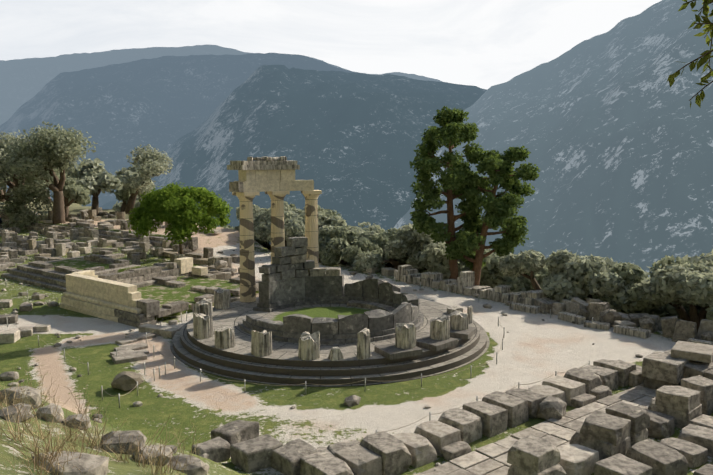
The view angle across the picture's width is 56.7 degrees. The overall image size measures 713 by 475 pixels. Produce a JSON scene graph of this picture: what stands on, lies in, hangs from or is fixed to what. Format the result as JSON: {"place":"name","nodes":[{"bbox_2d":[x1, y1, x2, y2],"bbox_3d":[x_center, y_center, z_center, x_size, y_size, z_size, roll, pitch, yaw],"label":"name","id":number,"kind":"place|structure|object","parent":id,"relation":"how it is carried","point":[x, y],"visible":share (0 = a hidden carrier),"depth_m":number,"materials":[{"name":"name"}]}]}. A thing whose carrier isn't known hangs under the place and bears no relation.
{"place":"outdoors","nodes":[
{"label":"outdoors","id":0,"kind":"place"},
{"bbox_2d":[0,53,365,206],"bbox_3d":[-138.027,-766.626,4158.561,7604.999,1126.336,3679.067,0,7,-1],"label":"mountain terrain","id":1,"kind":"structure","parent":0,"point":[118,113],"depth_m":4242.21,"materials":[{"name":"stone"}]},
{"bbox_2d":[0,44,441,124],"bbox_3d":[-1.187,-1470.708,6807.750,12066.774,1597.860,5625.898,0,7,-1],"label":"mountain terrain","id":2,"kind":"structure","parent":0,"point":[23,81],"depth_m":7982.12,"materials":[{"name":"stone"}]},
{"bbox_2d":[102,65,486,243],"bbox_3d":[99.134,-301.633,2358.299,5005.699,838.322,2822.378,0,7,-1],"label":"mountain terrain","id":3,"kind":"structure","parent":0,"point":[348,142],"depth_m":2171.93,"materials":[{"name":"stone"}]},
{"bbox_2d":[238,237,423,343],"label":"ruined cella wall","id":4,"kind":"structure","parent":0,"point":[292,276],"depth_m":33.65,"materials":[{"name":"stone"}]},
{"bbox_2d":[0,0,661,89],"label":"sky","id":5,"kind":"structure","parent":0,"point":[484,44],"materials":[{"name":"white"}]},
{"bbox_2d":[0,192,712,474],"bbox_3d":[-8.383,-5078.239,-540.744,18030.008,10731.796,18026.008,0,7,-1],"label":"ground","id":6,"kind":"structure","parent":0,"point":[536,348],"depth_m":24.93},
{"bbox_2d":[0,176,8,201],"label":"olive tree","id":7,"kind":"object","parent":6,"relation":"on","point":[2,200],"visible":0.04,"depth_m":114.79,"materials":[{"name":"green plant"}]},
{"bbox_2d":[0,131,29,215],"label":"olive tree","id":8,"kind":"object","parent":6,"relation":"on","point":[10,184],"visible":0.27,"depth_m":76.77,"materials":[{"name":"green plant"}]},
{"bbox_2d":[0,164,52,230],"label":"olive tree","id":9,"kind":"object","parent":6,"relation":"on","point":[19,198],"visible":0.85,"depth_m":77.32,"materials":[{"name":"green plant"}]},
{"bbox_2d":[0,121,97,223],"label":"olive tree","id":10,"kind":"object","parent":6,"relation":"on","point":[49,152],"visible":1,"depth_m":72.42,"materials":[{"name":"green plant"}]},
{"bbox_2d":[50,167,80,210],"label":"olive tree","id":11,"kind":"object","parent":6,"relation":"on","point":[73,175],"visible":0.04,"depth_m":93.34,"materials":[{"name":"green plant"}]},
{"bbox_2d":[51,177,89,220],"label":"olive tree","id":12,"kind":"object","parent":6,"relation":"on","point":[72,190],"visible":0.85,"depth_m":77.77,"materials":[{"name":"green plant"}]},
{"bbox_2d":[73,196,90,205],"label":"olive tree","id":13,"kind":"object","parent":6,"relation":"on","point":[86,202],"visible":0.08,"depth_m":134.95,"materials":[{"name":"green plant"}]},
{"bbox_2d":[74,158,122,215],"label":"olive tree","id":14,"kind":"object","parent":6,"relation":"on","point":[95,180],"visible":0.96,"depth_m":83.49,"materials":[{"name":"green plant"}]},
{"bbox_2d":[0,366,200,474],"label":"dry grass","id":15,"kind":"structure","parent":6,"relation":"on","point":[46,450],"depth_m":11.24,"materials":[{"name":"beige plant"}]},
{"bbox_2d":[112,200,122,210],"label":"olive tree","id":16,"kind":"object","parent":6,"relation":"on","point":[116,206],"visible":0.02,"depth_m":113.77,"materials":[{"name":"green plant"}]},
{"bbox_2d":[0,207,239,390],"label":"scattered ruin blocks","id":17,"kind":"structure","parent":6,"relation":"on","point":[135,249],"depth_m":57.51,"materials":[{"name":"grey stone"}]},
{"bbox_2d":[114,187,129,211],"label":"olive tree","id":18,"kind":"object","parent":6,"relation":"on","point":[122,195],"visible":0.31,"depth_m":97.84,"materials":[{"name":"green plant"}]},
{"bbox_2d":[114,165,155,213],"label":"olive tree","id":19,"kind":"object","parent":6,"relation":"on","point":[124,174],"visible":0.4,"depth_m":86.50,"materials":[{"name":"green plant"}]},
{"bbox_2d":[126,195,143,207],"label":"olive tree","id":20,"kind":"object","parent":6,"relation":"on","point":[137,204],"visible":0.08,"depth_m":97.59,"materials":[{"name":"green plant"}]},
{"bbox_2d":[20,258,258,320],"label":"terrain","id":21,"kind":"structure","parent":6,"relation":"on","point":[163,294],"depth_m":41.31,"materials":[{"name":"green plant"}]},
{"bbox_2d":[1,254,258,337],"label":"treasury foundations","id":22,"kind":"object","parent":21,"relation":"on","point":[111,294],"visible":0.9,"depth_m":37.61,"materials":[{"name":"grey limestone"},{"name":"cream-yellow limestone"}]},
{"bbox_2d":[126,144,173,219],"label":"olive tree","id":23,"kind":"object","parent":6,"relation":"on","point":[154,163],"visible":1,"depth_m":69.55,"materials":[{"name":"green plant"}]},
{"bbox_2d":[0,371,359,474],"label":"slope rocks","id":24,"kind":"object","parent":6,"relation":"on","point":[244,446],"visible":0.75,"depth_m":17.34,"materials":[{"name":"grey stone"}]},
{"bbox_2d":[127,182,232,253],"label":"green tree","id":25,"kind":"object","parent":6,"relation":"on","point":[179,209],"visible":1,"depth_m":52.31,"materials":[{"name":"green plant"}]},
{"bbox_2d":[234,208,267,240],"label":"olive tree","id":26,"kind":"object","parent":6,"relation":"on","point":[238,227],"visible":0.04,"depth_m":67.62,"materials":[{"name":"green plant"}]},
{"bbox_2d":[253,213,270,250],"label":"olive tree","id":27,"kind":"object","parent":6,"relation":"on","point":[258,219],"visible":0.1,"depth_m":65.26,"materials":[{"name":"green plant"}]},
{"bbox_2d":[236,202,291,246],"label":"olive tree","id":28,"kind":"object","parent":6,"relation":"on","point":[257,211],"visible":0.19,"depth_m":68.25,"materials":[{"name":"green plant"}]},
{"bbox_2d":[254,211,302,245],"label":"olive tree","id":29,"kind":"object","parent":6,"relation":"on","point":[262,231],"visible":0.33,"depth_m":61.36,"materials":[{"name":"green plant"}]},
{"bbox_2d":[264,208,304,216],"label":"olive tree","id":30,"kind":"object","parent":6,"relation":"on","point":[300,212],"visible":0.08,"depth_m":66.42,"materials":[{"name":"green plant"}]},
{"bbox_2d":[284,201,340,216],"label":"olive tree","id":31,"kind":"object","parent":6,"relation":"on","point":[327,211],"visible":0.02,"depth_m":73.68,"materials":[{"name":"green plant"}]},
{"bbox_2d":[284,212,346,259],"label":"olive tree","id":32,"kind":"object","parent":6,"relation":"on","point":[293,227],"visible":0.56,"depth_m":57.29,"materials":[{"name":"green plant"}]},
{"bbox_2d":[170,297,489,386],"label":"circular stepped platform","id":33,"kind":"structure","parent":6,"relation":"on","point":[282,364],"depth_m":26.43,"materials":[{"name":"grey stone"}]},
{"bbox_2d":[193,303,202,313],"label":"column stump","id":34,"kind":"object","parent":33,"relation":"on","point":[197,308],"visible":0.35,"depth_m":30.04,"materials":[{"name":"stone"}]},
{"bbox_2d":[193,313,212,338],"bbox_3d":[-6.653,3.761,28.608,0.836,1.097,0.836,-1,7,-5],"label":"column stump","id":35,"kind":"object","parent":33,"relation":"on","point":[202,326],"visible":0.88,"depth_m":28.32,"materials":[{"name":"stone"}]},
{"bbox_2d":[195,298,212,315],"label":"column stump","id":36,"kind":"object","parent":33,"relation":"on","point":[210,307],"visible":0.44,"depth_m":32.23,"materials":[{"name":"stone"}]},
{"bbox_2d":[214,288,229,308],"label":"column stump","id":37,"kind":"object","parent":33,"relation":"on","point":[221,298],"visible":0.9,"depth_m":33.98,"materials":[{"name":"stone"}]},
{"bbox_2d":[214,326,234,348],"bbox_3d":[-5.404,4.057,27.105,0.837,0.851,0.840,-1,7,-9],"label":"column stump","id":38,"kind":"object","parent":33,"relation":"on","point":[225,337],"visible":0.88,"depth_m":26.79,"materials":[{"name":"stone"}]},
{"bbox_2d":[232,192,259,302],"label":"column","id":39,"kind":"structure","parent":33,"relation":"on","point":[247,279],"depth_m":35.37,"materials":[{"name":"stone"}]},
{"bbox_2d":[229,182,243,191],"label":"entablature block","id":40,"kind":"structure","parent":39,"relation":"on","point":[235,186],"depth_m":34.59,"materials":[{"name":"beige stone"}]},
{"bbox_2d":[227,156,313,191],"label":"entablature","id":41,"kind":"structure","parent":39,"relation":"on","point":[263,174],"depth_m":35.78,"materials":[{"name":"beige stone"}]},
{"bbox_2d":[251,330,271,356],"bbox_3d":[-3.746,4.088,26.038,0.840,1.033,0.839,3,7,23],"label":"column stump","id":42,"kind":"object","parent":33,"relation":"on","point":[261,344],"visible":0.92,"depth_m":25.71,"materials":[{"name":"stone"}]},
{"bbox_2d":[203,303,343,360],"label":"column fragments","id":43,"kind":"object","parent":33,"relation":"on","point":[335,353],"visible":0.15,"depth_m":25.30,"materials":[{"name":"stone"}]},
{"bbox_2d":[265,191,289,263],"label":"column","id":44,"kind":"structure","parent":33,"relation":"on","point":[277,221],"depth_m":36.47,"materials":[{"name":"stone"}]},
{"bbox_2d":[298,331,319,360],"bbox_3d":[-1.839,4.149,25.544,0.837,1.025,0.843,2,7,15],"label":"column stump","id":45,"kind":"object","parent":33,"relation":"on","point":[309,347],"visible":0.94,"depth_m":25.28,"materials":[{"name":"stone"}]},
{"bbox_2d":[301,190,321,266],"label":"column","id":46,"kind":"structure","parent":33,"relation":"on","point":[311,218],"depth_m":37.21,"materials":[{"name":"stone"}]},
{"bbox_2d":[357,328,370,359],"bbox_3d":[0.345,4.114,25.551,0.352,1.092,0.830,3,7,24],"label":"column stump","id":47,"kind":"object","parent":33,"relation":"on","point":[363,344],"visible":0.9,"depth_m":25.31,"materials":[{"name":"stone"}]},
{"bbox_2d":[374,327,476,359],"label":"stone blocks","id":48,"kind":"structure","parent":33,"relation":"on","point":[390,351],"depth_m":26.64,"materials":[{"name":"stone"}]},
{"bbox_2d":[395,323,415,348],"bbox_3d":[1.965,3.878,26.345,0.840,0.940,0.840,3,7,21],"label":"column stump","id":49,"kind":"object","parent":48,"relation":"on","point":[405,335],"visible":0.98,"depth_m":26.04,"materials":[{"name":"stone"}]},
{"bbox_2d":[430,315,449,339],"bbox_3d":[3.490,3.746,27.586,0.838,0.920,0.838,3,7,27],"label":"column stump","id":50,"kind":"object","parent":48,"relation":"on","point":[439,327],"visible":0.96,"depth_m":27.29,"materials":[{"name":"stone"}]},
{"bbox_2d":[450,310,468,329],"bbox_3d":[4.555,3.657,29.245,0.840,0.717,0.840,-3,7,-23],"label":"column stump","id":51,"kind":"object","parent":48,"relation":"on","point":[459,320],"visible":0.9,"depth_m":28.95,"materials":[{"name":"stone"}]},
{"bbox_2d":[447,306,462,313],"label":"column stump","id":52,"kind":"object","parent":33,"relation":"on","point":[451,309],"visible":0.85,"depth_m":32.98,"materials":[{"name":"stone"}]},
{"bbox_2d":[467,305,472,323],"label":"column stump","id":53,"kind":"object","parent":33,"relation":"on","point":[470,310],"visible":0.9,"depth_m":30.86,"materials":[{"name":"stone"}]},
{"bbox_2d":[0,247,668,470],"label":"loose stones","id":54,"kind":"object","parent":6,"relation":"on","point":[352,400],"visible":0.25,"depth_m":31.66,"materials":[{"name":"grey stone"}]},
{"bbox_2d":[318,225,360,265],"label":"olive tree","id":55,"kind":"object","parent":6,"relation":"on","point":[335,242],"visible":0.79,"depth_m":54.10,"materials":[{"name":"green plant"}]},
{"bbox_2d":[318,224,365,264],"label":"olive tree","id":56,"kind":"object","parent":6,"relation":"on","point":[349,227],"visible":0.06,"depth_m":58.50,"materials":[{"name":"green plant"}]},
{"bbox_2d":[320,222,384,260],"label":"olive tree","id":57,"kind":"object","parent":6,"relation":"on","point":[377,229],"visible":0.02,"depth_m":60.68,"materials":[{"name":"green plant"}]},
{"bbox_2d":[5,278,704,449],"bbox_3d":[-2.850,4.295,33.293,23.247,0.611,43.270,-5,8,-38],"label":"rope barrier","id":58,"kind":"object","parent":6,"relation":"on","point":[244,381],"visible":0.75,"depth_m":25.80,"materials":[{"name":"silver metal"}]},
{"bbox_2d":[349,228,392,266],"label":"olive tree","id":59,"kind":"object","parent":6,"relation":"on","point":[367,235],"visible":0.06,"depth_m":55.58,"materials":[{"name":"green plant"}]},
{"bbox_2d":[361,227,396,267],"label":"olive tree","id":60,"kind":"object","parent":6,"relation":"on","point":[375,249],"visible":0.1,"depth_m":53.37,"materials":[{"name":"green plant"}]},
{"bbox_2d":[341,233,418,269],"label":"olive tree","id":61,"kind":"object","parent":6,"relation":"on","point":[353,251],"visible":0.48,"depth_m":52.55,"materials":[{"name":"green plant"}]},
{"bbox_2d":[353,223,447,272],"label":"olive tree","id":62,"kind":"object","parent":6,"relation":"on","point":[406,236],"visible":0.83,"depth_m":49.53,"materials":[{"name":"green plant"}]},
{"bbox_2d":[418,268,446,279],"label":"olive tree","id":63,"kind":"object","parent":6,"relation":"on","point":[421,271],"depth_m":50.28,"materials":[{"name":"green plant"}]},
{"bbox_2d":[405,241,462,279],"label":"olive tree","id":64,"kind":"object","parent":6,"relation":"on","point":[434,259],"visible":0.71,"depth_m":46.69,"materials":[{"name":"green plant"}]},
{"bbox_2d":[409,105,486,279],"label":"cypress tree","id":65,"kind":"object","parent":6,"relation":"on","point":[452,132],"visible":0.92,"depth_m":44.38,"materials":[{"name":"green plant"}]},
{"bbox_2d":[459,249,494,285],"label":"olive tree","id":66,"kind":"object","parent":6,"relation":"on","point":[465,268],"visible":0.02,"depth_m":49.57,"materials":[{"name":"green plant"}]},
{"bbox_2d":[444,145,539,285],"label":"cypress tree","id":67,"kind":"object","parent":6,"relation":"on","point":[498,169],"visible":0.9,"depth_m":44.58,"materials":[{"name":"green plant"}]},
{"bbox_2d":[479,258,508,287],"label":"olive tree","id":68,"kind":"object","parent":6,"relation":"on","point":[498,278],"visible":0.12,"depth_m":48.31,"materials":[{"name":"green plant"}]},
{"bbox_2d":[303,341,712,474],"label":"temple foundation blocks","id":69,"kind":"structure","parent":6,"relation":"on","point":[600,429],"depth_m":19.21,"materials":[{"name":"grey stone"}]},
{"bbox_2d":[469,252,551,291],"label":"olive tree","id":70,"kind":"object","parent":6,"relation":"on","point":[516,285],"visible":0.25,"depth_m":47.00,"materials":[{"name":"green plant"}]},
{"bbox_2d":[504,273,532,289],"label":"olive tree","id":71,"kind":"object","parent":6,"relation":"on","point":[520,277],"depth_m":47.11,"materials":[{"name":"green plant"}]},
{"bbox_2d":[364,265,712,344],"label":"terrace edge blocks","id":72,"kind":"structure","parent":6,"relation":"on","point":[575,309],"depth_m":35.19,"materials":[{"name":"grey stone"}]},
{"bbox_2d":[498,249,589,300],"bbox_3d":[11.629,3.429,40.126,6.161,5.725,2.802,2,7,17],"label":"olive tree","id":73,"kind":"object","parent":6,"relation":"on","point":[531,261],"visible":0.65,"depth_m":39.56,"materials":[{"name":"green plant"}]},
{"bbox_2d":[541,270,621,312],"bbox_3d":[13.434,4.469,38.707,5.312,5.611,3.974,6,9,41],"label":"olive tree","id":74,"kind":"object","parent":6,"relation":"on","point":[545,282],"depth_m":38.66,"materials":[{"name":"green plant"}]},
{"bbox_2d":[543,254,661,314],"bbox_3d":[13.774,3.982,37.199,5.036,6.021,5.692,-4,8,-34],"label":"olive tree","id":75,"kind":"object","parent":6,"relation":"on","point":[584,279],"visible":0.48,"depth_m":36.68,"materials":[{"name":"green plant"}]},
{"bbox_2d":[596,256,649,278],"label":"olive tree","id":76,"kind":"object","parent":6,"relation":"on","point":[611,263],"visible":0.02,"depth_m":45.09,"materials":[{"name":"green plant"}]},
{"bbox_2d":[592,255,690,313],"bbox_3d":[16.813,4.349,37.028,7.415,6.459,3.893,-3,7,-27],"label":"olive tree","id":77,"kind":"object","parent":6,"relation":"on","point":[628,272],"visible":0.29,"depth_m":36.12,"materials":[{"name":"green plant"}]},
{"bbox_2d":[637,263,700,320],"bbox_3d":[18.367,4.597,34.581,7.055,6.594,3.549,0,7,-1],"label":"olive tree","id":78,"kind":"object","parent":6,"relation":"on","point":[660,286],"visible":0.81,"depth_m":33.81,"materials":[{"name":"green plant"}]},
{"bbox_2d":[643,275,706,319],"bbox_3d":[18.701,6.568,37.473,9.819,8.207,6.151,4,8,30],"label":"olive tree","id":79,"kind":"object","parent":6,"relation":"on","point":[668,310],"visible":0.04,"depth_m":36.01,"materials":[{"name":"green plant"}]},
{"bbox_2d":[650,254,712,278],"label":"olive tree","id":80,"kind":"object","parent":6,"relation":"on","point":[686,258],"depth_m":37.88,"materials":[{"name":"green plant"}]},
{"bbox_2d":[667,0,712,108],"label":"olive tree","id":81,"kind":"object","parent":6,"relation":"on","point":[708,26],"visible":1,"depth_m":3.17,"materials":[{"name":"green plant"}]},
{"bbox_2d":[675,261,712,332],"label":"olive tree","id":82,"kind":"object","parent":6,"relation":"on","point":[696,290],"visible":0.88,"depth_m":32.20,"materials":[{"name":"green plant"}]},
{"bbox_2d":[695,249,712,307],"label":"olive tree","id":83,"kind":"object","parent":6,"relation":"on","point":[708,256],"depth_m":38.21,"materials":[{"name":"green plant"}]},
{"bbox_2d":[705,303,712,319],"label":"olive tree","id":84,"kind":"object","parent":6,"relation":"on","point":[709,314],"visible":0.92,"depth_m":30.65,"materials":[{"name":"green plant"}]},
{"bbox_2d":[394,0,712,277],"bbox_3d":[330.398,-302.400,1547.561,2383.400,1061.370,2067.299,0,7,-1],"label":"mountain terrain","id":85,"kind":"structure","parent":0,"point":[611,131],"depth_m":1219.02,"materials":[{"name":"stone"}]}
]}

